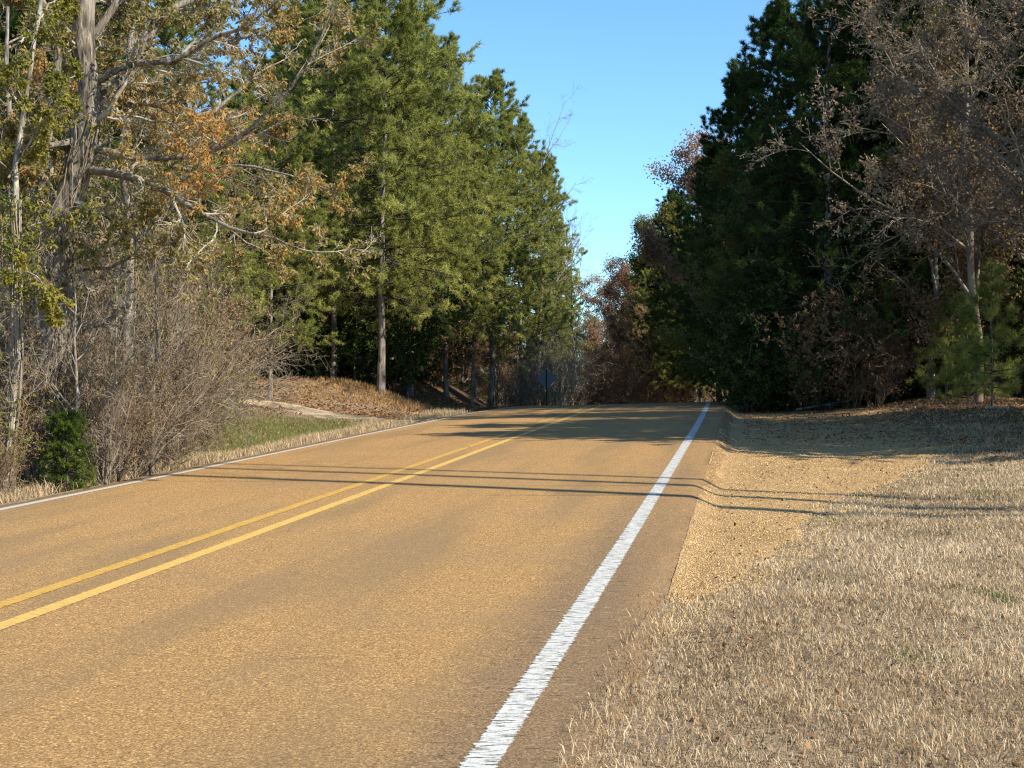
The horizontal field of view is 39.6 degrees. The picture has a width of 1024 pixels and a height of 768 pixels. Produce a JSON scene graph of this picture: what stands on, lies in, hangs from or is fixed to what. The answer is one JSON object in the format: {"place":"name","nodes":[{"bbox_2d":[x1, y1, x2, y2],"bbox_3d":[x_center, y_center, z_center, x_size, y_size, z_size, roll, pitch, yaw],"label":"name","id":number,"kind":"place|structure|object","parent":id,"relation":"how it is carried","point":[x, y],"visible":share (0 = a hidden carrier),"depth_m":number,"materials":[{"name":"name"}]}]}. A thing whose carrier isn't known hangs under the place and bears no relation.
{"place":"outdoors","nodes":[
{"label":"outdoors","id":0,"kind":"place"},
{"bbox_2d":[170,408,369,456],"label":"green grass","id":1,"kind":"structure","parent":0,"point":[290,420],"depth_m":34.99,"materials":[{"name":"plant"}]},
{"bbox_2d":[235,398,439,422],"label":"driveway","id":2,"kind":"structure","parent":0,"point":[307,411],"depth_m":39.52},
{"bbox_2d":[0,401,733,767],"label":"road","id":3,"kind":"structure","parent":0,"point":[412,621],"depth_m":9.45,"materials":[{"name":"brown asphalt"}]},
{"bbox_2d":[0,405,540,509],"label":"white edge line","id":4,"kind":"object","parent":3,"relation":"on","point":[4,508],"visible":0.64,"depth_m":19.91,"materials":[{"name":"paint"}]},
{"bbox_2d":[0,404,602,607],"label":"yellow centre line","id":5,"kind":"object","parent":3,"relation":"on","point":[16,599],"visible":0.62,"depth_m":12.57,"materials":[{"name":"paint"}]},
{"bbox_2d":[0,404,611,629],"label":"yellow centre line","id":6,"kind":"object","parent":3,"relation":"on","point":[58,605],"visible":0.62,"depth_m":11.61,"materials":[{"name":"paint"}]},
{"bbox_2d":[460,401,711,767],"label":"white edge line","id":7,"kind":"object","parent":3,"relation":"on","point":[596,579],"visible":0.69,"depth_m":7.76,"materials":[{"name":"paint"}]},
{"bbox_2d":[101,0,825,368],"label":"sky","id":8,"kind":"structure","parent":0,"point":[647,70],"materials":[{"name":"blue"}]},
{"bbox_2d":[0,372,1023,767],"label":"ground","id":9,"kind":"structure","parent":0,"point":[464,398],"depth_m":8.01,"materials":[{"name":"beige plant"}]},
{"bbox_2d":[0,388,45,497],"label":"brown shrub","id":10,"kind":"object","parent":9,"relation":"on","point":[6,470],"visible":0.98,"depth_m":16.86,"materials":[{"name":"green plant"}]},
{"bbox_2d":[0,234,73,493],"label":"bare sapling","id":11,"kind":"object","parent":9,"relation":"on","point":[7,340],"visible":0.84,"depth_m":17.37,"materials":[{"name":"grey plant"}]},
{"bbox_2d":[0,0,97,490],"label":"birch tree","id":12,"kind":"object","parent":9,"relation":"on","point":[50,297],"visible":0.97,"depth_m":17.21,"materials":[{"name":"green plant"}]},
{"bbox_2d":[0,170,115,489],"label":"leafy shrub","id":13,"kind":"object","parent":9,"relation":"on","point":[5,350],"visible":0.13,"depth_m":18.40,"materials":[{"name":"green plant"}]},
{"bbox_2d":[28,399,97,493],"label":"cedar bush","id":14,"kind":"object","parent":9,"relation":"on","point":[71,428],"visible":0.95,"depth_m":17.63,"materials":[{"name":"green plant"}]},
{"bbox_2d":[0,176,126,484],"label":"bare sapling","id":15,"kind":"object","parent":9,"relation":"on","point":[75,375],"visible":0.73,"depth_m":18.01,"materials":[{"name":"grey plant"}]},
{"bbox_2d":[0,0,141,363],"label":"grey tree","id":16,"kind":"object","parent":9,"relation":"on","point":[10,127],"visible":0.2,"depth_m":20.37,"materials":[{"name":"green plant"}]},
{"bbox_2d":[2,289,157,483],"bbox_3d":[-6.098,0.032,19.098,2.532,2.838,2.194,0,0,-40],"label":"brown shrub","id":17,"kind":"object","parent":9,"relation":"on","point":[100,396],"visible":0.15,"depth_m":19.10,"materials":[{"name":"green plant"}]},
{"bbox_2d":[0,0,162,251],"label":"bare tree","id":18,"kind":"object","parent":9,"relation":"on","point":[7,105],"visible":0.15,"depth_m":29.99,"materials":[{"name":"grey plant"}]},
{"bbox_2d":[0,0,179,308],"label":"evergreen tree","id":19,"kind":"object","parent":9,"relation":"on","point":[13,21],"visible":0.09,"depth_m":32.50,"materials":[{"name":"green plant"}]},
{"bbox_2d":[0,180,179,475],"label":"leafy shrub","id":20,"kind":"object","parent":9,"relation":"on","point":[112,303],"visible":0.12,"depth_m":21.22,"materials":[{"name":"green plant"}]},
{"bbox_2d":[23,328,162,485],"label":"bare shrub","id":21,"kind":"object","parent":9,"relation":"on","point":[105,480],"visible":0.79,"depth_m":18.06,"materials":[{"name":"brown plant"}]},
{"bbox_2d":[0,259,189,488],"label":"brown shrub","id":22,"kind":"object","parent":9,"relation":"on","point":[41,410],"visible":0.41,"depth_m":18.16,"materials":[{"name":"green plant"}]},
{"bbox_2d":[24,297,182,482],"bbox_3d":[-5.442,0.053,18.696,2.291,2.568,1.985,0,0,4],"label":"brown shrub","id":23,"kind":"object","parent":9,"relation":"on","point":[127,459],"visible":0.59,"depth_m":18.58,"materials":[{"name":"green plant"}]},
{"bbox_2d":[66,222,172,480],"bbox_3d":[-5.198,-0.438,18.973,1.263,3.536,1.292,0,0,0],"label":"bare sapling","id":24,"kind":"object","parent":9,"relation":"on","point":[116,330],"visible":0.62,"depth_m":18.82,"materials":[{"name":"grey plant"}]},
{"bbox_2d":[0,233,254,479],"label":"leafy shrub","id":25,"kind":"object","parent":9,"relation":"on","point":[143,364],"visible":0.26,"depth_m":19.75,"materials":[{"name":"brown plant"}]},
{"bbox_2d":[0,179,260,418],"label":"leafy shrub","id":26,"kind":"object","parent":9,"relation":"on","point":[205,340],"visible":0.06,"depth_m":21.63,"materials":[{"name":"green plant"}]},
{"bbox_2d":[15,7,246,265],"bbox_3d":[-9.432,-5.481,33.982,6.184,13.162,6.273,0,0,33],"label":"bare tree","id":27,"kind":"object","parent":9,"relation":"on","point":[144,153],"visible":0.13,"depth_m":33.67,"materials":[{"name":"grey plant"}]},
{"bbox_2d":[27,187,271,469],"bbox_3d":[-5.862,-0.778,22.871,4.341,4.866,3.760,0,0,-3],"label":"brown shrub","id":28,"kind":"object","parent":9,"relation":"on","point":[200,334],"visible":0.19,"depth_m":22.54,"materials":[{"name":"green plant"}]},
{"bbox_2d":[93,194,208,474],"bbox_3d":[-5.080,-0.741,19.997,1.500,4.199,1.534,0,0,-5],"label":"bare sapling","id":29,"kind":"object","parent":9,"relation":"on","point":[156,357],"visible":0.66,"depth_m":20.15,"materials":[{"name":"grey plant"}]},
{"bbox_2d":[92,309,216,472],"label":"brown shrub","id":30,"kind":"object","parent":9,"relation":"on","point":[178,428],"visible":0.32,"depth_m":20.75,"materials":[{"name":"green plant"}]},
{"bbox_2d":[0,274,312,473],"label":"bare shrub","id":31,"kind":"object","parent":9,"relation":"on","point":[201,406],"visible":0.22,"depth_m":21.03,"materials":[{"name":"brown plant"}]},
{"bbox_2d":[67,331,258,478],"bbox_3d":[-5.235,0.296,19.702,3.263,2.112,2.404,0,0,-3],"label":"bare shrub","id":32,"kind":"object","parent":9,"relation":"on","point":[159,437],"visible":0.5,"depth_m":19.80,"materials":[{"name":"brown plant"}]},
{"bbox_2d":[90,238,270,466],"bbox_3d":[-5.492,-0.467,22.815,2.400,3.977,3.731,0,0,11],"label":"leafy shrub","id":33,"kind":"object","parent":9,"relation":"on","point":[134,346],"visible":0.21,"depth_m":22.54,"materials":[{"name":"brown plant"}]},
{"bbox_2d":[80,0,284,326],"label":"pine tree","id":34,"kind":"object","parent":9,"relation":"on","point":[167,34],"visible":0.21,"depth_m":37.90,"materials":[{"name":"green plant"}]},
{"bbox_2d":[97,204,270,464],"bbox_3d":[-6.777,-0.921,24.957,4.797,5.113,3.086,0,0,-16],"label":"leafy shrub","id":35,"kind":"object","parent":9,"relation":"on","point":[221,330],"visible":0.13,"depth_m":24.55,"materials":[{"name":"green plant"}]},
{"bbox_2d":[136,257,234,457],"bbox_3d":[-5.143,-0.489,22.614,1.372,3.757,1.342,0,0,-35],"label":"bare sapling","id":36,"kind":"object","parent":9,"relation":"on","point":[178,302],"visible":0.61,"depth_m":22.54,"materials":[{"name":"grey plant"}]},
{"bbox_2d":[5,0,374,447],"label":"oak tree","id":37,"kind":"object","parent":9,"relation":"on","point":[285,130],"visible":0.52,"depth_m":21.44,"materials":[{"name":"brown plant"}]},
{"bbox_2d":[0,0,384,486],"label":"oak tree","id":38,"kind":"object","parent":9,"relation":"on","point":[80,146],"visible":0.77,"depth_m":18.33,"materials":[{"name":"brown plant"}]},
{"bbox_2d":[87,185,300,403],"bbox_3d":[-6.739,-1.497,29.884,4.823,5.407,4.178,0,0,-6],"label":"brown shrub","id":39,"kind":"object","parent":9,"relation":"on","point":[233,312],"visible":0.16,"depth_m":29.53,"materials":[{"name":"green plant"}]},
{"bbox_2d":[165,256,274,403],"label":"understory shrub","id":40,"kind":"object","parent":9,"relation":"on","point":[260,336],"visible":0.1,"depth_m":32.00,"materials":[{"name":"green plant"}]},
{"bbox_2d":[157,102,284,309],"bbox_3d":[-8.418,-3.710,39.828,4.182,8.775,4.123,0,0,35],"label":"bare tree","id":41,"kind":"object","parent":9,"relation":"on","point":[235,188],"visible":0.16,"depth_m":40.00,"materials":[{"name":"grey plant"}]},
{"bbox_2d":[136,297,332,460],"bbox_3d":[-6.403,-0.166,26.793,5.385,3.485,3.966,0,0,38],"label":"bare shrub","id":42,"kind":"object","parent":9,"relation":"on","point":[271,394],"visible":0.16,"depth_m":26.49,"materials":[{"name":"brown plant"}]},
{"bbox_2d":[175,300,295,458],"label":"brown shrub","id":43,"kind":"object","parent":9,"relation":"on","point":[224,434],"visible":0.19,"depth_m":26.27,"materials":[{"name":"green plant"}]},
{"bbox_2d":[178,98,294,374],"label":"evergreen tree","id":44,"kind":"object","parent":9,"relation":"on","point":[237,106],"visible":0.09,"depth_m":46.90,"materials":[{"name":"green plant"}]},
{"bbox_2d":[0,406,473,503],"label":"verge grass","id":45,"kind":"structure","parent":9,"relation":"on","point":[34,491],"depth_m":24.78,"materials":[{"name":"beige plant"}]},
{"bbox_2d":[18,372,499,484],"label":"fallen leaves","id":46,"kind":"object","parent":9,"relation":"on","point":[437,405],"visible":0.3,"depth_m":43.77,"materials":[{"name":"brown plant"}]},
{"bbox_2d":[200,73,347,399],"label":"pine tree","id":47,"kind":"object","parent":9,"relation":"on","point":[302,330],"visible":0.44,"depth_m":41.76,"materials":[{"name":"green plant"}]},
{"bbox_2d":[221,1,366,375],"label":"pine tree","id":48,"kind":"object","parent":9,"relation":"on","point":[280,67],"visible":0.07,"depth_m":53.38,"materials":[{"name":"green plant"}]},
{"bbox_2d":[258,272,396,381],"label":"evergreen shrub","id":49,"kind":"object","parent":9,"relation":"on","point":[319,364],"visible":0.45,"depth_m":50.35,"materials":[{"name":"green plant"}]},
{"bbox_2d":[254,0,426,379],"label":"pine tree","id":50,"kind":"object","parent":9,"relation":"on","point":[291,76],"visible":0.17,"depth_m":49.43,"materials":[{"name":"green plant"}]},
{"bbox_2d":[254,375,435,412],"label":"golden grass","id":51,"kind":"structure","parent":9,"relation":"on","point":[410,400],"depth_m":44.85,"materials":[{"name":"brown plant"}]},
{"bbox_2d":[264,0,511,393],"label":"pine tree","id":52,"kind":"object","parent":9,"relation":"on","point":[380,79],"visible":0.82,"depth_m":45.26,"materials":[{"name":"green plant"}]},
{"bbox_2d":[325,253,475,404],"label":"evergreen shrub","id":53,"kind":"object","parent":9,"relation":"on","point":[398,357],"visible":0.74,"depth_m":49.52,"materials":[{"name":"green plant"}]},
{"bbox_2d":[329,1,485,395],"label":"pine tree","id":54,"kind":"object","parent":9,"relation":"on","point":[447,223],"visible":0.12,"depth_m":51.39,"materials":[{"name":"green plant"}]},
{"bbox_2d":[353,29,528,397],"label":"pine tree","id":55,"kind":"object","parent":9,"relation":"on","point":[481,194],"visible":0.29,"depth_m":54.33,"materials":[{"name":"green plant"}]},
{"bbox_2d":[431,106,522,404],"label":"pine tree","id":56,"kind":"object","parent":9,"relation":"on","point":[495,152],"visible":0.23,"depth_m":56.80,"materials":[{"name":"green plant"}]},
{"bbox_2d":[452,346,548,407],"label":"roadside bush","id":57,"kind":"object","parent":9,"relation":"on","point":[510,393],"visible":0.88,"depth_m":62.98,"materials":[{"name":"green plant"}]},
{"bbox_2d":[445,67,564,406],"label":"pine tree","id":58,"kind":"object","parent":9,"relation":"on","point":[496,83],"visible":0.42,"depth_m":58.61,"materials":[{"name":"green plant"}]},
{"bbox_2d":[463,331,564,406],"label":"roadside bush","id":59,"kind":"object","parent":9,"relation":"on","point":[531,391],"visible":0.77,"depth_m":63.81,"materials":[{"name":"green plant"}]},
{"bbox_2d":[475,111,593,402],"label":"pine tree","id":60,"kind":"object","parent":9,"relation":"on","point":[523,123],"visible":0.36,"depth_m":69.50,"materials":[{"name":"green plant"}]},
{"bbox_2d":[504,148,596,384],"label":"pine tree","id":61,"kind":"object","parent":9,"relation":"on","point":[564,284],"visible":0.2,"depth_m":85.53,"materials":[{"name":"green plant"}]},
{"bbox_2d":[508,79,597,404],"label":"bare tree","id":62,"kind":"object","parent":9,"relation":"on","point":[542,279],"visible":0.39,"depth_m":73.88,"materials":[{"name":"grey plant"}]},
{"bbox_2d":[514,309,602,404],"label":"roadside bush","id":63,"kind":"object","parent":9,"relation":"on","point":[567,388],"visible":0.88,"depth_m":65.89,"materials":[{"name":"brown plant"}]},
{"bbox_2d":[575,322,629,403],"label":"broadleaf tree","id":64,"kind":"object","parent":9,"relation":"on","point":[611,329],"visible":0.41,"depth_m":85.64,"materials":[{"name":"brown plant"}]},
{"bbox_2d":[574,271,640,394],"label":"broadleaf tree","id":65,"kind":"object","parent":9,"relation":"on","point":[601,292],"visible":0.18,"depth_m":96.78,"materials":[{"name":"grey plant"}]},
{"bbox_2d":[595,253,645,402],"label":"broadleaf tree","id":66,"kind":"object","parent":9,"relation":"on","point":[619,279],"visible":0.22,"depth_m":88.66,"materials":[{"name":"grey plant"}]},
{"bbox_2d":[614,211,671,398],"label":"broadleaf tree","id":67,"kind":"object","parent":9,"relation":"on","point":[635,265],"visible":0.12,"depth_m":85.11,"materials":[{"name":"brown plant"}]},
{"bbox_2d":[579,305,712,404],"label":"brown shrub","id":68,"kind":"object","parent":9,"relation":"on","point":[611,386],"visible":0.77,"depth_m":74.65,"materials":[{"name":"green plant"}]},
{"bbox_2d":[603,335,710,403],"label":"brown shrub","id":69,"kind":"object","parent":9,"relation":"on","point":[658,390],"visible":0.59,"depth_m":75.30,"materials":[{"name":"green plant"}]},
{"bbox_2d":[633,196,683,402],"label":"broadleaf tree","id":70,"kind":"object","parent":9,"relation":"on","point":[668,212],"visible":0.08,"depth_m":77.64,"materials":[{"name":"brown plant"}]},
{"bbox_2d":[630,187,709,402],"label":"pine tree","id":71,"kind":"object","parent":9,"relation":"on","point":[667,195],"visible":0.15,"depth_m":78.86,"materials":[{"name":"green plant"}]},
{"bbox_2d":[634,155,723,401],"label":"pine tree","id":72,"kind":"object","parent":9,"relation":"on","point":[683,207],"visible":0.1,"depth_m":73.81,"materials":[{"name":"green plant"}]},
{"bbox_2d":[649,225,723,401],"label":"pine tree","id":73,"kind":"object","parent":9,"relation":"on","point":[660,363],"visible":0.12,"depth_m":72.13,"materials":[{"name":"green plant"}]},
{"bbox_2d":[659,149,731,400],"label":"pine tree","id":74,"kind":"object","parent":9,"relation":"on","point":[688,310],"visible":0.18,"depth_m":59.77,"materials":[{"name":"green plant"}]},
{"bbox_2d":[627,116,764,406],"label":"broadleaf tree","id":75,"kind":"object","parent":9,"relation":"on","point":[652,247],"visible":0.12,"depth_m":61.65,"materials":[{"name":"brown plant"}]},
{"bbox_2d":[659,67,793,407],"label":"pine tree","id":76,"kind":"object","parent":9,"relation":"on","point":[730,85],"visible":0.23,"depth_m":52.85,"materials":[{"name":"green plant"}]},
{"bbox_2d":[653,145,814,381],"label":"pine tree","id":77,"kind":"object","parent":9,"relation":"on","point":[725,167],"visible":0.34,"depth_m":44.90,"materials":[{"name":"green plant"}]},
{"bbox_2d":[688,304,815,412],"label":"evergreen shrub","id":78,"kind":"object","parent":9,"relation":"on","point":[752,391],"visible":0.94,"depth_m":40.90,"materials":[{"name":"green plant"}]},
{"bbox_2d":[691,263,813,410],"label":"evergreen shrub","id":79,"kind":"object","parent":9,"relation":"on","point":[734,335],"visible":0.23,"depth_m":42.43,"materials":[{"name":"green plant"}]},
{"bbox_2d":[671,0,856,407],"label":"pine tree","id":80,"kind":"object","parent":9,"relation":"on","point":[742,68],"visible":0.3,"depth_m":46.71,"materials":[{"name":"green plant"}]},
{"bbox_2d":[712,224,882,410],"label":"evergreen shrub","id":81,"kind":"object","parent":9,"relation":"on","point":[780,311],"visible":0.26,"depth_m":41.82,"materials":[{"name":"green plant"}]},
{"bbox_2d":[668,404,950,603],"bbox_3d":[7.511,1.042,35.029,5.056,0.973,54.261,0,0,9],"label":"gravel shoulder","id":82,"kind":"object","parent":9,"relation":"on","point":[737,425],"visible":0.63,"depth_m":19.48},
{"bbox_2d":[740,278,890,410],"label":"understory shrub","id":83,"kind":"object","parent":9,"relation":"on","point":[790,326],"visible":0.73,"depth_m":40.11,"materials":[{"name":"brown plant"}]},
{"bbox_2d":[692,0,951,408],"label":"pine tree","id":84,"kind":"object","parent":9,"relation":"on","point":[805,37],"visible":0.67,"depth_m":41.20,"materials":[{"name":"green plant"}]},
{"bbox_2d":[761,286,885,410],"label":"brown shrub","id":85,"kind":"object","parent":9,"relation":"on","point":[806,390],"visible":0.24,"depth_m":40.91,"materials":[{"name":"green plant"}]},
{"bbox_2d":[679,448,1023,767],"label":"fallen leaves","id":86,"kind":"object","parent":9,"relation":"on","point":[944,690],"visible":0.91,"depth_m":8.71,"materials":[{"name":"brown plant"}]},
{"bbox_2d":[766,255,950,408],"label":"understory shrub","id":87,"kind":"object","parent":9,"relation":"on","point":[847,309],"visible":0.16,"depth_m":40.40,"materials":[{"name":"brown plant"}]},
{"bbox_2d":[787,244,932,408],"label":"brown shrub","id":88,"kind":"object","parent":9,"relation":"on","point":[845,405],"visible":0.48,"depth_m":40.06,"materials":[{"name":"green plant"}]},
{"bbox_2d":[827,312,926,404],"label":"understory shrub","id":89,"kind":"object","parent":9,"relation":"on","point":[897,375],"visible":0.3,"depth_m":40.79,"materials":[{"name":"brown plant"}]},
{"bbox_2d":[736,0,1023,402],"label":"brown leaved tree","id":90,"kind":"object","parent":9,"relation":"on","point":[923,220],"visible":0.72,"depth_m":36.82,"materials":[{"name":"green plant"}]},
{"bbox_2d":[739,393,1023,478],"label":"fallen leaves","id":91,"kind":"object","parent":9,"relation":"on","point":[966,408],"visible":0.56,"depth_m":31.57,"materials":[{"name":"brown plant"}]},
{"bbox_2d":[786,0,981,399],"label":"pine tree","id":92,"kind":"object","parent":9,"relation":"on","point":[905,30],"visible":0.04,"depth_m":42.78,"materials":[{"name":"green plant"}]},
{"bbox_2d":[821,277,949,406],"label":"brown shrub","id":93,"kind":"object","parent":9,"relation":"on","point":[881,391],"visible":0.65,"depth_m":39.93,"materials":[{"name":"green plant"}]},
{"bbox_2d":[783,0,1018,400],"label":"evergreen tree","id":94,"kind":"object","parent":9,"relation":"on","point":[912,16],"visible":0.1,"depth_m":42.15,"materials":[{"name":"green plant"}]},
{"bbox_2d":[807,0,1023,291],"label":"brown leaved tree","id":95,"kind":"object","parent":9,"relation":"on","point":[978,200],"visible":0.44,"depth_m":37.17,"materials":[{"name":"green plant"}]},
{"bbox_2d":[828,0,1023,260],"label":"brown leaved tree","id":96,"kind":"object","parent":9,"relation":"on","point":[962,114],"visible":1,"depth_m":32.02,"materials":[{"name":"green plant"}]},
{"bbox_2d":[843,6,1023,399],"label":"brown leaved tree","id":97,"kind":"object","parent":9,"relation":"on","point":[932,306],"visible":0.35,"depth_m":39.62,"materials":[{"name":"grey plant"}]},
{"bbox_2d":[905,284,974,400],"bbox_3d":[11.758,-1.054,38.960,2.559,3.556,1.899,0,0,-22],"label":"pine sapling","id":98,"kind":"object","parent":9,"relation":"on","point":[938,340],"visible":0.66,"depth_m":38.93,"materials":[{"name":"green plant"}]},
{"bbox_2d":[867,257,1023,400],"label":"evergreen shrub","id":99,"kind":"object","parent":9,"relation":"on","point":[923,363],"visible":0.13,"depth_m":40.87,"materials":[{"name":"green plant"}]},
{"bbox_2d":[933,290,998,406],"bbox_3d":[11.505,-0.778,35.541,2.087,3.223,1.549,0,0,-27],"label":"pine sapling","id":100,"kind":"object","parent":9,"relation":"on","point":[967,330],"visible":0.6,"depth_m":35.48,"materials":[{"name":"green plant"}]},
{"bbox_2d":[937,216,1023,396],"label":"evergreen shrub","id":101,"kind":"object","parent":9,"relation":"on","point":[1011,353],"visible":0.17,"depth_m":40.43,"materials":[{"name":"green plant"}]},
{"bbox_2d":[945,261,1023,406],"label":"pine sapling","id":102,"kind":"object","parent":9,"relation":"on","point":[984,292],"visible":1,"depth_m":34.48,"materials":[{"name":"green plant"}]},
{"bbox_2d":[951,0,1023,310],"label":"evergreen tree","id":103,"kind":"object","parent":9,"relation":"on","point":[1021,77],"visible":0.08,"depth_m":43.89,"materials":[{"name":"green plant"}]},
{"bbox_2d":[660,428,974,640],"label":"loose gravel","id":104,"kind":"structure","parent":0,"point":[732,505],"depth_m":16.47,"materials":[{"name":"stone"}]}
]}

